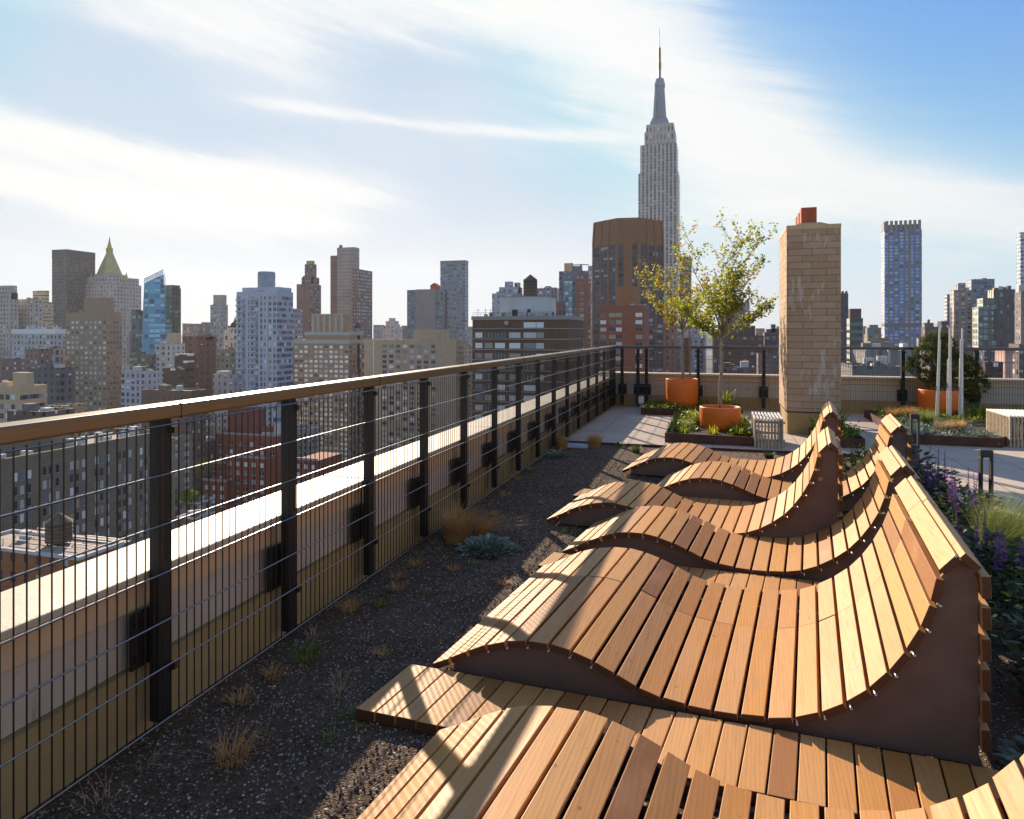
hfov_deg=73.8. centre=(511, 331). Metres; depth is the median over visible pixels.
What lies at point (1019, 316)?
edge block
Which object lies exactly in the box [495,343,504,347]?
window
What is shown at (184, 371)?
loft building
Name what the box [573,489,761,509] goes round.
deck platform
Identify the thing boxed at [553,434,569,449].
grass clump
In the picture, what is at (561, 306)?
block
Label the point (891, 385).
parapet wall
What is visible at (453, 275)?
office tower
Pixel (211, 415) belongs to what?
building
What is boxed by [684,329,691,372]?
pale block
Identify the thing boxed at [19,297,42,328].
masonry wing
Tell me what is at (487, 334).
window
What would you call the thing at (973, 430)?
ground cover
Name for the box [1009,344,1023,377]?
building
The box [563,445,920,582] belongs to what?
wave lounger
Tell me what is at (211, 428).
building
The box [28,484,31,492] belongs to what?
window
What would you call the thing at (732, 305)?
young tree
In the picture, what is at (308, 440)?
building
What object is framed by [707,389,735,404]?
fern plant
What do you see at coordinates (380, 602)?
grass tuft
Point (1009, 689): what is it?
bed foliage
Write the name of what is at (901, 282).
glass tower
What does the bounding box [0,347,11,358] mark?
block
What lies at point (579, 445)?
access lid
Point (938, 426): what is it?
grass clump
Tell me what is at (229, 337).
cream building
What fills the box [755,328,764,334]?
distant block
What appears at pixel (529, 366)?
window
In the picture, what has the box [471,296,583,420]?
brown apartments
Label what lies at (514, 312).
door
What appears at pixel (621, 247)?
octagonal tower
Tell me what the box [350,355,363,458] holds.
window
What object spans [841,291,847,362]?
charcoal tower
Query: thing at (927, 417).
grass clump
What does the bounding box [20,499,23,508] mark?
window
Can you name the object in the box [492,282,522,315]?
setback block
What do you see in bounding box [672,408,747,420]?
ground cover
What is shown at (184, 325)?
distant block
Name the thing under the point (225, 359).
block
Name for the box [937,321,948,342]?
charcoal block
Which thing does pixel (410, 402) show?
window
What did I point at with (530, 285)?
water tank
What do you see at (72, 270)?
office slab
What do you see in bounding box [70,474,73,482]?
window
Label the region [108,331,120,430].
window
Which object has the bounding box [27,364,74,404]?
block
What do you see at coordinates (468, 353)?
block
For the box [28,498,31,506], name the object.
window
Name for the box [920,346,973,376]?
brown block
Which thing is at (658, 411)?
corten planter
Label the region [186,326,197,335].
distant block
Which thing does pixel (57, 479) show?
window
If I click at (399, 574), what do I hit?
grass tuft
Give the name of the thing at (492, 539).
silver plant
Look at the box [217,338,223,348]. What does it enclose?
distant block
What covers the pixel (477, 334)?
window
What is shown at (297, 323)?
slim block
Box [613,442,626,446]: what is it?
weed
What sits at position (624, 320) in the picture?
brick apartments
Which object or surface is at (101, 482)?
window
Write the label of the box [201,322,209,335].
distant block
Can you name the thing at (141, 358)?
teal block
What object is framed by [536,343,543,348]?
window
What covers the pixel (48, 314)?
office tower
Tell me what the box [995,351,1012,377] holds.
pink column tower
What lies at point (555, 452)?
silver plant
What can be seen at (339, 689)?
grass tuft
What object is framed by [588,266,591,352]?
slim block
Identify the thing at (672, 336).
stone building
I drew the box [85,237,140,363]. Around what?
pyramid tower
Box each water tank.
[44,512,72,545]
[523,274,536,295]
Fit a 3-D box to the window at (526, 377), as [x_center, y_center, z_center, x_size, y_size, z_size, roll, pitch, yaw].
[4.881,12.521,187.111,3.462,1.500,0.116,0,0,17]
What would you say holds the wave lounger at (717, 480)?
on the gravel bed
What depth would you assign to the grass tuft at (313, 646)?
3.37 m
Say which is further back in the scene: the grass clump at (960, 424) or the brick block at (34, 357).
the brick block at (34, 357)
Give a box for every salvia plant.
[908,431,935,491]
[912,447,960,520]
[933,463,1004,540]
[956,508,1023,616]
[1004,560,1023,648]
[1007,627,1023,700]
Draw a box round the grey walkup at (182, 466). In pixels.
[172,434,192,529]
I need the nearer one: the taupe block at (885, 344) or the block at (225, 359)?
the taupe block at (885, 344)
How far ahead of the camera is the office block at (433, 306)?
524.90 m
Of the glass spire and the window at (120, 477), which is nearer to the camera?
the window at (120, 477)
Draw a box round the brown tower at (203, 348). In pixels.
[182,330,216,419]
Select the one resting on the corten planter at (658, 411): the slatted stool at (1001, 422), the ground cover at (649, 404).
the ground cover at (649, 404)
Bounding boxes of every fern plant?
[676,426,690,433]
[681,406,699,425]
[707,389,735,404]
[707,425,718,433]
[730,424,749,435]
[837,406,853,427]
[971,401,989,419]
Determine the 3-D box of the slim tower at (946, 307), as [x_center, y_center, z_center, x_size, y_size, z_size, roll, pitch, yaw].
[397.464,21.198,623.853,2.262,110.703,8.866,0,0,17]
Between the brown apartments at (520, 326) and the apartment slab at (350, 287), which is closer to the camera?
the brown apartments at (520, 326)
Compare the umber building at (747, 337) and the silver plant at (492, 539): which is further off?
the umber building at (747, 337)
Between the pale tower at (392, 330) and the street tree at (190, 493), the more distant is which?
the pale tower at (392, 330)
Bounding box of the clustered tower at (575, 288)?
[559,263,590,353]
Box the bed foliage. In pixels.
[917,464,1023,702]
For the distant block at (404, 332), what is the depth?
900.74 m
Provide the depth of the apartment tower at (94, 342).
394.14 m
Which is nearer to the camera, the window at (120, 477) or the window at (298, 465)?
the window at (120, 477)
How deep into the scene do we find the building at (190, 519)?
191.01 m
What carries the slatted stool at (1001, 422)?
on the paved deck
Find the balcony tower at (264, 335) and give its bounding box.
[235,271,292,425]
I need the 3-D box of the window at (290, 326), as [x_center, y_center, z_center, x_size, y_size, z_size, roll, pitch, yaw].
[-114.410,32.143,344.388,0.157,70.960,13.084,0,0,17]
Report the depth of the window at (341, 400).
406.28 m
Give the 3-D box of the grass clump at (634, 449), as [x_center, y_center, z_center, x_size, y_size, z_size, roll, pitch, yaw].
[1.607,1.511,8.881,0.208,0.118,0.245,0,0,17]
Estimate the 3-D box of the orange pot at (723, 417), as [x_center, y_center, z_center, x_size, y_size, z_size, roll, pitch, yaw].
[3.127,1.285,10.254,0.600,0.330,0.600,0,0,17]
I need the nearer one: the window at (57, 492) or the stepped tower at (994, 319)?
the window at (57, 492)
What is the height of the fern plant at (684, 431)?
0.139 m
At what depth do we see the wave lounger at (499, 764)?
2.13 m
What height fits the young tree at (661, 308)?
3.132 m
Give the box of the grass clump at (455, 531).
[428,499,500,544]
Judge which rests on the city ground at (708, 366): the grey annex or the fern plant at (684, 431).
the grey annex
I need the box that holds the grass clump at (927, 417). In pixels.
[908,407,943,423]
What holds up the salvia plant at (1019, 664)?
on the gravel bed
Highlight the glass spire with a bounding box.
[1017,232,1023,284]
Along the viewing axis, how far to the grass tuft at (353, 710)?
2.81 m
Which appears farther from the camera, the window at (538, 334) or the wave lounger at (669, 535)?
the window at (538, 334)
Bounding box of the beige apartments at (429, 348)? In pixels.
[364,329,464,456]
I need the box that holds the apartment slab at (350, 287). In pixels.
[330,245,371,339]
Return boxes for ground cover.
[641,397,741,410]
[666,410,699,430]
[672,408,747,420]
[727,417,752,435]
[808,415,863,437]
[870,406,1016,424]
[898,416,996,436]
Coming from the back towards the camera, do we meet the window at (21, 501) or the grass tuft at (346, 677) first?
the window at (21, 501)
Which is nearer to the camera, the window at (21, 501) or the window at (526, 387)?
the window at (21, 501)
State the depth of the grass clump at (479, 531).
5.16 m
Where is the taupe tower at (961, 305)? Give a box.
[950,283,972,346]
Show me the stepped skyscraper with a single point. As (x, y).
(658, 187)
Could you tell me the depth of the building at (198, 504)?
224.71 m
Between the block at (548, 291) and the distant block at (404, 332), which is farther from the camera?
the distant block at (404, 332)
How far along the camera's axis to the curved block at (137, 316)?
561.32 m
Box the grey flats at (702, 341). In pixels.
[701,338,704,372]
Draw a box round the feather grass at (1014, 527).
[958,482,1023,582]
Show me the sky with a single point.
(215, 145)
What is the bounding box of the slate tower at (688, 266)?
[680,256,691,342]
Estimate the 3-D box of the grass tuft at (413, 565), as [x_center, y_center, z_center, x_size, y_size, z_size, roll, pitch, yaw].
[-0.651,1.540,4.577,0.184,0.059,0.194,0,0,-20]
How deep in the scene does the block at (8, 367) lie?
440.73 m
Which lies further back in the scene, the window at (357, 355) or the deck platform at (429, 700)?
the window at (357, 355)
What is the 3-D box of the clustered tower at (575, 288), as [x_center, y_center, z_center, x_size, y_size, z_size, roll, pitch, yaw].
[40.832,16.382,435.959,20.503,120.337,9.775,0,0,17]
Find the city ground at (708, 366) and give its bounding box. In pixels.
[342,355,711,467]
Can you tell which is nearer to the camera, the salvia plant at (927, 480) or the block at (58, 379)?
the salvia plant at (927, 480)
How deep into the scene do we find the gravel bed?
2.98 m
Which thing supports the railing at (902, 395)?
on the paved deck
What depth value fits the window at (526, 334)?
187.10 m
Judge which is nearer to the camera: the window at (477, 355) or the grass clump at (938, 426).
the grass clump at (938, 426)
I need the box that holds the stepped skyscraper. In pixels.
[638,28,679,315]
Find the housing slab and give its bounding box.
[0,426,149,546]
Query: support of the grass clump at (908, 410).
on the corten planter at (987, 440)
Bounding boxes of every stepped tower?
[0,285,18,349]
[973,286,1014,347]
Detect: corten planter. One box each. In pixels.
[641,402,742,414]
[665,418,753,445]
[809,427,864,447]
[864,410,1023,447]
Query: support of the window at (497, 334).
in the brown apartments at (520, 326)
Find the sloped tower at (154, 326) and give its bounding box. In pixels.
[141,269,166,353]
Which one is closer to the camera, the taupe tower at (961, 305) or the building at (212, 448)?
the building at (212, 448)
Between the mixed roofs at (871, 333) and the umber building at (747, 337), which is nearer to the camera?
the umber building at (747, 337)
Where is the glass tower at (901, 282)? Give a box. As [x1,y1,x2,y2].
[881,220,921,346]
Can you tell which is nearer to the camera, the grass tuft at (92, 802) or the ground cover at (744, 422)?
the grass tuft at (92, 802)
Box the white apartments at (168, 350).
[156,333,184,384]
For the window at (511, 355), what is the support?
in the brown apartments at (520, 326)
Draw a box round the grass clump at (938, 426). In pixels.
[932,419,953,432]
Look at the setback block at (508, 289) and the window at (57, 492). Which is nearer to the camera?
the window at (57, 492)
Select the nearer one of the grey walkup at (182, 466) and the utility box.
the utility box
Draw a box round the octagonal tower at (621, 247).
[592,217,663,377]
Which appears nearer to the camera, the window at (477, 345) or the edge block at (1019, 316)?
the window at (477, 345)
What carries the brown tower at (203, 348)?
on the city ground at (708, 366)
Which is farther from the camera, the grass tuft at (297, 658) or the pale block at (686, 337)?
the pale block at (686, 337)
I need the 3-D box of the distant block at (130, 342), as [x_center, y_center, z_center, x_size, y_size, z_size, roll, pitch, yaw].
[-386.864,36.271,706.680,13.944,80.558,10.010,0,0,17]
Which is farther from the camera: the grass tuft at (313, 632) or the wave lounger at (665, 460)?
the wave lounger at (665, 460)
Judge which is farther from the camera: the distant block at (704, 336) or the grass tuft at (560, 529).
the distant block at (704, 336)
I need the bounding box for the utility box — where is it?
[638,396,643,407]
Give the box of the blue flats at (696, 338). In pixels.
[691,326,700,372]
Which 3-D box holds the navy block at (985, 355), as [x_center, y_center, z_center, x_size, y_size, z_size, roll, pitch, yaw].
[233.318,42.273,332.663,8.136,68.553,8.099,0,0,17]
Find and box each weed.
[352,722,367,732]
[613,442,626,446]
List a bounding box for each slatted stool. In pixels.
[752,411,784,448]
[986,409,1023,447]
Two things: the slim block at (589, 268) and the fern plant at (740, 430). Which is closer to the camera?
the fern plant at (740, 430)
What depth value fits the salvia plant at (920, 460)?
6.50 m
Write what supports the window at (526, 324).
in the brown apartments at (520, 326)
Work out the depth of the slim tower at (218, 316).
622.16 m
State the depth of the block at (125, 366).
548.57 m
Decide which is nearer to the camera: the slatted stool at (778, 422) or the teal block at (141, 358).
the slatted stool at (778, 422)
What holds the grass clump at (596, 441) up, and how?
on the gravel bed
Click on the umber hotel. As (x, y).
(927, 327)
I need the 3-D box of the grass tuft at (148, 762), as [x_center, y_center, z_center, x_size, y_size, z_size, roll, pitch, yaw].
[-1.278,1.537,2.436,0.268,0.066,0.208,0,0,-29]
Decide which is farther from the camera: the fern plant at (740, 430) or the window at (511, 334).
the window at (511, 334)
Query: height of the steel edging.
0.052 m
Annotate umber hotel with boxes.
[921,319,938,344]
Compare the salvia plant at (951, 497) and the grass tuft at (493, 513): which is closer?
the salvia plant at (951, 497)
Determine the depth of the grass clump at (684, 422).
10.26 m
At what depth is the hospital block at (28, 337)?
476.23 m
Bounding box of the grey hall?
[852,343,919,376]
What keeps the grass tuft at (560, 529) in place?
on the gravel bed
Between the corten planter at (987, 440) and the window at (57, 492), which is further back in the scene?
the window at (57, 492)
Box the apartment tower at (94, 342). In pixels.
[66,298,121,435]
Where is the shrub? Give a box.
[842,443,868,473]
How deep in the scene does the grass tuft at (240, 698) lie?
2.90 m
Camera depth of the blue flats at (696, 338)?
420.99 m
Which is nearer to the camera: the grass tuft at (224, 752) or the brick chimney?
the grass tuft at (224, 752)
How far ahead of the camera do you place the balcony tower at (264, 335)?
341.50 m
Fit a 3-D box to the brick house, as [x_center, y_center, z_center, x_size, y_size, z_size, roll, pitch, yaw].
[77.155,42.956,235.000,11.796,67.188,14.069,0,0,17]
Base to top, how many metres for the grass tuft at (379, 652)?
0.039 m
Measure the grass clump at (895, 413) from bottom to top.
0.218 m
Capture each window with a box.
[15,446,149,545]
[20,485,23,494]
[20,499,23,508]
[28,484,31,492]
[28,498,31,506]
[43,480,46,489]
[43,494,46,502]
[56,477,59,486]
[56,491,59,499]
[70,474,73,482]
[70,487,73,496]
[76,371,105,434]
[100,468,103,475]
[100,480,103,488]
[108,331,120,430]
[118,464,121,471]
[118,476,121,483]
[236,480,263,506]
[238,331,275,425]
[277,325,292,423]
[295,383,347,459]
[297,464,314,484]
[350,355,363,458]
[382,402,434,453]
[475,332,481,337]
[475,343,481,347]
[475,353,481,358]
[485,332,492,337]
[485,343,492,347]
[485,353,492,358]
[495,332,504,337]
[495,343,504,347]
[495,353,504,358]
[509,332,519,337]
[509,343,519,347]
[509,353,519,357]
[524,322,535,327]
[524,332,535,337]
[524,343,535,348]
[524,364,534,369]
[524,375,534,379]
[524,385,534,390]
[524,396,534,400]
[536,322,543,327]
[536,332,543,337]
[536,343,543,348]
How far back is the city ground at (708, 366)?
1351.62 m
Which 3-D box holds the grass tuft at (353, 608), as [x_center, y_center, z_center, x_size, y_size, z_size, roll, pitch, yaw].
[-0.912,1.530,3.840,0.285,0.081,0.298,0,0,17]
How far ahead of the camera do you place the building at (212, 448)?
279.95 m
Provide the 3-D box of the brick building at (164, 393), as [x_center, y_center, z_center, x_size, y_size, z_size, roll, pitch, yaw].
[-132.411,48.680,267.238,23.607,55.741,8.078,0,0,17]
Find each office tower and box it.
[33,291,53,328]
[440,260,467,345]
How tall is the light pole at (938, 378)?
1.620 m
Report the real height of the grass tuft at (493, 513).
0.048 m
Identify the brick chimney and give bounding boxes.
[779,207,840,434]
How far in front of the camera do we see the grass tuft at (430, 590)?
4.10 m
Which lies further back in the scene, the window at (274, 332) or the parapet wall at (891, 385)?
the window at (274, 332)
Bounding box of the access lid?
[567,443,588,448]
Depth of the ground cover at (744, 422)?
9.85 m
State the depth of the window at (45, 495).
137.56 m
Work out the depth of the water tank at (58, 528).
106.35 m
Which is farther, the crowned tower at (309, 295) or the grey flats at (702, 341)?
the crowned tower at (309, 295)
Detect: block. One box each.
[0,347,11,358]
[0,358,24,382]
[0,372,47,422]
[11,325,65,358]
[25,346,51,371]
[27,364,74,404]
[47,403,84,437]
[50,346,65,366]
[121,366,158,428]
[122,364,129,370]
[129,331,131,363]
[129,351,155,369]
[132,310,142,353]
[182,323,190,335]
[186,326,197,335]
[191,324,200,335]
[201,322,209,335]
[213,371,244,436]
[216,347,235,373]
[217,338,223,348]
[293,309,302,385]
[373,325,383,339]
[401,326,406,339]
[407,283,455,339]
[465,344,471,421]
[468,327,471,345]
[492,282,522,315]
[537,284,558,300]
[556,301,565,315]
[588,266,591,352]
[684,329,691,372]
[703,333,705,372]
[712,336,713,372]
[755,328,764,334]
[756,349,778,373]
[763,324,778,352]
[865,341,891,346]
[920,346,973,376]
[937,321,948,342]
[979,351,994,360]
[1015,285,1023,343]
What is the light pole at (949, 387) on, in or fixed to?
on the corten planter at (987, 440)
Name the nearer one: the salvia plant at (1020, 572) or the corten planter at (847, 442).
the salvia plant at (1020, 572)
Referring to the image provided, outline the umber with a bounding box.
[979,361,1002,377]
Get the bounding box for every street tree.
[176,488,200,505]
[193,458,214,476]
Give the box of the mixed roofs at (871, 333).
[864,325,881,342]
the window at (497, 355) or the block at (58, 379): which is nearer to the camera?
the window at (497, 355)
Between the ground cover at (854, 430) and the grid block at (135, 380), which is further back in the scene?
the grid block at (135, 380)
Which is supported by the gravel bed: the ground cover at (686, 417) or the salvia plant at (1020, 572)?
the salvia plant at (1020, 572)
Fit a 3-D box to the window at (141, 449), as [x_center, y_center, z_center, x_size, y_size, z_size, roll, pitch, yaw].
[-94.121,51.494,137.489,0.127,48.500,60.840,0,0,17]
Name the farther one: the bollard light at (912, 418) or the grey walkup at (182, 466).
the grey walkup at (182, 466)
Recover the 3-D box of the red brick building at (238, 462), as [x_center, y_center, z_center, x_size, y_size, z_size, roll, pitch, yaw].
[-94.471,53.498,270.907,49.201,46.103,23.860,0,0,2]
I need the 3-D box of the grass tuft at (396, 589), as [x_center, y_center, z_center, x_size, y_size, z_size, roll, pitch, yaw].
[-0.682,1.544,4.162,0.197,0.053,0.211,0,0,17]
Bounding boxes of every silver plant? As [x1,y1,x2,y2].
[455,532,519,558]
[545,449,569,457]
[991,728,1023,769]
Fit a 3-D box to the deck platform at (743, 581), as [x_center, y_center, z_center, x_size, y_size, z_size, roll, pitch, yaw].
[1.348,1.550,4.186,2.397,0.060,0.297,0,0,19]
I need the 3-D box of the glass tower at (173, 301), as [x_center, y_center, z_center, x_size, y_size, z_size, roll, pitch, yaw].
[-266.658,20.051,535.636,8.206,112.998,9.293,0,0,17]
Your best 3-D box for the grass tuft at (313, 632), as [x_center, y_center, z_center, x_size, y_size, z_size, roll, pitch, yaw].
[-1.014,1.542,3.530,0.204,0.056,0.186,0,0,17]
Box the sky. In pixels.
[0,0,1023,336]
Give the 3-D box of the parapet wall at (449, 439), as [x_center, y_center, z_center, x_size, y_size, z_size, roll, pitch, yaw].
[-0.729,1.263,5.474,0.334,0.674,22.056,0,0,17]
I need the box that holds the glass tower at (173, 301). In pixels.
[166,285,180,332]
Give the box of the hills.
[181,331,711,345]
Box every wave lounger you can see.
[357,705,1023,818]
[433,476,991,764]
[547,427,842,542]
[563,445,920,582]
[622,401,840,483]
[658,414,911,510]
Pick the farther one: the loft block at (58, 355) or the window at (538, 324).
the loft block at (58, 355)
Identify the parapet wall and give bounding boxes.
[1,371,620,818]
[599,371,1023,417]
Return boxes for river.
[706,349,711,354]
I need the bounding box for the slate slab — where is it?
[968,278,994,306]
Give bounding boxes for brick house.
[718,360,754,373]
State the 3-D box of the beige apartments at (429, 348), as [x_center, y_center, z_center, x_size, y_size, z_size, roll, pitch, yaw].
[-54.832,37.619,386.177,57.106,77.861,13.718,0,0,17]
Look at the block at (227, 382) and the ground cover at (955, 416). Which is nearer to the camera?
the ground cover at (955, 416)
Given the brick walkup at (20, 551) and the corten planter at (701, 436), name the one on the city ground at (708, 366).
the brick walkup at (20, 551)
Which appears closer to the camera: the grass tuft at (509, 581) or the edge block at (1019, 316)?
the grass tuft at (509, 581)
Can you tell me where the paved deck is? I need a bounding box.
[564,406,1023,520]
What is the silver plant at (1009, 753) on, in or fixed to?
on the gravel bed
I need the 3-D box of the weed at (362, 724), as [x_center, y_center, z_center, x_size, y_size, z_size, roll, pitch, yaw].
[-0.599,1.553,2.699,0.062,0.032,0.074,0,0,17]
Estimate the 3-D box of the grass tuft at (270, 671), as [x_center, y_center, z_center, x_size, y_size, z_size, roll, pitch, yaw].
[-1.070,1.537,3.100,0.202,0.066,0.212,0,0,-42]
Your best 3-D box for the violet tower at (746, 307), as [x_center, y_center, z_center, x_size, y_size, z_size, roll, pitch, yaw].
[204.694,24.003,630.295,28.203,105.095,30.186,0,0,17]
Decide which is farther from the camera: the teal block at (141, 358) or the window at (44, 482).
the teal block at (141, 358)
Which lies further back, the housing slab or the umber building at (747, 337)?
the umber building at (747, 337)
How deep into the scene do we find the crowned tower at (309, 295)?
563.21 m
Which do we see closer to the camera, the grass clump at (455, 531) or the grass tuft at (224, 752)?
the grass tuft at (224, 752)
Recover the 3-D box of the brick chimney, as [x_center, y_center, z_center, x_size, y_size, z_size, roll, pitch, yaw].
[4.715,-0.180,10.875,0.762,3.460,1.362,0,0,17]
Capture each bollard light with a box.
[910,414,919,465]
[978,449,993,520]
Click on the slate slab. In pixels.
(980, 287)
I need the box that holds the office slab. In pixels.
[52,249,94,328]
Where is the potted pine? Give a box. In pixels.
[902,330,991,403]
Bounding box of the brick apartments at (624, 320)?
[600,286,648,371]
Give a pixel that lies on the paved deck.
(625, 424)
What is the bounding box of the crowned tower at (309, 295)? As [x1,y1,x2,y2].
[297,261,320,338]
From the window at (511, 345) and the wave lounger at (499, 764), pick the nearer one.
the wave lounger at (499, 764)
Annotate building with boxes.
[163,354,197,388]
[177,508,214,527]
[180,494,214,514]
[202,407,341,513]
[206,420,212,436]
[206,436,214,477]
[208,412,212,421]
[224,318,235,348]
[297,424,320,456]
[664,314,680,372]
[714,326,763,373]
[847,309,862,362]
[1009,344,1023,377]
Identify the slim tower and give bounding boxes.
[210,295,227,338]
[944,294,949,326]
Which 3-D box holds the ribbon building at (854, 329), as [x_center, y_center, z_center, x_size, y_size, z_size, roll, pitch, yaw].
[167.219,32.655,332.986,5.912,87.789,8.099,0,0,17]
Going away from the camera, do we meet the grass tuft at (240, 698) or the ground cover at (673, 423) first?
the grass tuft at (240, 698)
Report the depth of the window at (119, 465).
154.72 m
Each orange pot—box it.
[666,377,697,407]
[699,404,740,430]
[917,388,963,414]
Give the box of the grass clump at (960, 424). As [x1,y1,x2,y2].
[943,417,967,430]
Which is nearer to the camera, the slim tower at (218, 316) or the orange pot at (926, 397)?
the orange pot at (926, 397)
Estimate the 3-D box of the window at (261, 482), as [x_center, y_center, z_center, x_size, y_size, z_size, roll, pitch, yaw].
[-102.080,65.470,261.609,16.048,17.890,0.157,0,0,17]
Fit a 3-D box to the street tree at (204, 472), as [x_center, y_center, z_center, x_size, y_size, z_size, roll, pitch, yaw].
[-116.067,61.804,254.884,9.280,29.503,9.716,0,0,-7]
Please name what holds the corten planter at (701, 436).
on the paved deck
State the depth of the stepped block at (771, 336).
329.25 m
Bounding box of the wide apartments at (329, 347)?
[293,314,364,461]
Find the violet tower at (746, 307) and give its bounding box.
[718,300,749,325]
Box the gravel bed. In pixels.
[19,445,1023,818]
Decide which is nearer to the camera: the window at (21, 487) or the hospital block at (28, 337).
the window at (21, 487)
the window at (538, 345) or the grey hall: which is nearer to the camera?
the window at (538, 345)
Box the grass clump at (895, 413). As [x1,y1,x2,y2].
[883,406,902,417]
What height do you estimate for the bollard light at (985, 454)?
0.600 m
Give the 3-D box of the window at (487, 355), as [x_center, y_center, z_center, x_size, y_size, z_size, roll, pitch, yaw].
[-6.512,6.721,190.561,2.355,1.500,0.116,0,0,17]
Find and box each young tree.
[633,216,718,379]
[662,207,778,407]
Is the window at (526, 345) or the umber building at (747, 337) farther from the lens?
the umber building at (747, 337)
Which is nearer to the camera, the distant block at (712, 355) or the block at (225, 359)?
the block at (225, 359)
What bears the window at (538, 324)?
in the brown apartments at (520, 326)
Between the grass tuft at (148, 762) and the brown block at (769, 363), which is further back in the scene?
the brown block at (769, 363)
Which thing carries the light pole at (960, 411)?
on the corten planter at (987, 440)
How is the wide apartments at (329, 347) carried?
on the city ground at (708, 366)
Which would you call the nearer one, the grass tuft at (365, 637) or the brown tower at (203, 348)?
the grass tuft at (365, 637)
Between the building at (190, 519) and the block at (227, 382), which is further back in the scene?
the block at (227, 382)
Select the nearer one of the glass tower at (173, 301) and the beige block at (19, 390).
the beige block at (19, 390)
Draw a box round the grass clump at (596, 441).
[586,432,602,447]
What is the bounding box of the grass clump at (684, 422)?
[677,418,694,426]
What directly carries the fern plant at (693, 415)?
on the corten planter at (701, 436)
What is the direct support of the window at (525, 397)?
in the brown apartments at (520, 326)
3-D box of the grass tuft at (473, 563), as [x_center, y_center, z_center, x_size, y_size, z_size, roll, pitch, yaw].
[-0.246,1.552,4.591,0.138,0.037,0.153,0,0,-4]
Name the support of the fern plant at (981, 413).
on the corten planter at (987, 440)
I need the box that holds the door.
[512,310,517,315]
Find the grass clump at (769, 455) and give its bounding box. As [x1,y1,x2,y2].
[763,451,774,458]
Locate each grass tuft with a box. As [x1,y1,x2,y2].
[33,768,152,812]
[115,733,189,777]
[174,713,284,775]
[218,681,269,706]
[256,726,275,744]
[258,656,294,680]
[280,643,330,665]
[293,633,331,654]
[302,620,328,638]
[318,726,348,741]
[325,592,375,612]
[326,665,359,682]
[326,676,356,698]
[336,701,360,718]
[355,632,380,642]
[369,597,392,607]
[371,644,392,657]
[387,577,409,591]
[389,570,404,579]
[408,555,425,567]
[422,587,435,594]
[447,563,462,570]
[468,558,481,566]
[483,510,501,515]
[494,578,514,585]
[557,527,570,532]
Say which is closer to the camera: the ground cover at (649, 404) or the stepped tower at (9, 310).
the ground cover at (649, 404)
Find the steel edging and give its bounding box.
[565,440,962,505]
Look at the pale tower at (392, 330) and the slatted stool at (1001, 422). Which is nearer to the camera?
the slatted stool at (1001, 422)
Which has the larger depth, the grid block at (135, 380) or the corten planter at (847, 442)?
the grid block at (135, 380)
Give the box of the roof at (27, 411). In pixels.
[7,403,74,437]
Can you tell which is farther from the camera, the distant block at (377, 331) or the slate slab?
the distant block at (377, 331)
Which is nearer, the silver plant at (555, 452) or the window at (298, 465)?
the silver plant at (555, 452)
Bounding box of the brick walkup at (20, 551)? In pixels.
[1,528,129,591]
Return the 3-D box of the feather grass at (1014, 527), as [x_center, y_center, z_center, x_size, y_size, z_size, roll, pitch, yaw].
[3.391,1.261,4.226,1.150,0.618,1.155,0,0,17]
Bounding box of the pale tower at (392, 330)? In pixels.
[382,318,402,339]
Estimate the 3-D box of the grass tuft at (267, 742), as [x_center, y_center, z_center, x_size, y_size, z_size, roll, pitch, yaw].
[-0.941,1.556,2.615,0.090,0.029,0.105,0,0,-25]
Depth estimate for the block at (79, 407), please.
230.46 m
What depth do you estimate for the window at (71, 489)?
143.23 m
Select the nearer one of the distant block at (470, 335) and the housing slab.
the housing slab
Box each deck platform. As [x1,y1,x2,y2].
[356,664,999,818]
[538,552,834,597]
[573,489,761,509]
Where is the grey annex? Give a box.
[841,356,900,375]
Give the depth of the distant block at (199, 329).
885.09 m
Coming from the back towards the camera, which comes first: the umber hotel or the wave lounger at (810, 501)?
the umber hotel
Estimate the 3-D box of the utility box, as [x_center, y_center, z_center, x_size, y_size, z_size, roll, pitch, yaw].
[2.619,1.430,13.835,0.110,0.240,0.060,0,0,17]
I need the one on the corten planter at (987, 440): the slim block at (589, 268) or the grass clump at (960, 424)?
the grass clump at (960, 424)
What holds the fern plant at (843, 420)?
on the corten planter at (847, 442)
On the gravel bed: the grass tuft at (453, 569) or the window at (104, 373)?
the grass tuft at (453, 569)
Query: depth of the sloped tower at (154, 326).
502.65 m
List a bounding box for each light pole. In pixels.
[935,327,940,417]
[946,327,951,416]
[958,328,962,417]
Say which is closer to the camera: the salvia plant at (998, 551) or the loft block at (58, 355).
the salvia plant at (998, 551)
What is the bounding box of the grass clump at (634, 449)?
[630,443,640,452]
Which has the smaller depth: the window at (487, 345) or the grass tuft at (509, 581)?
the grass tuft at (509, 581)
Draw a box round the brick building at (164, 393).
[141,385,205,495]
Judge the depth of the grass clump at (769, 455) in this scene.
8.46 m
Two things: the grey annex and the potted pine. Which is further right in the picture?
the potted pine
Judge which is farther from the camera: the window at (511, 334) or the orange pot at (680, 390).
the window at (511, 334)
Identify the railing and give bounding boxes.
[0,345,616,818]
[616,345,1023,411]
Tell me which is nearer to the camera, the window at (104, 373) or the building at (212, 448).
the building at (212, 448)
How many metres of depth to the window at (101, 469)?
150.19 m

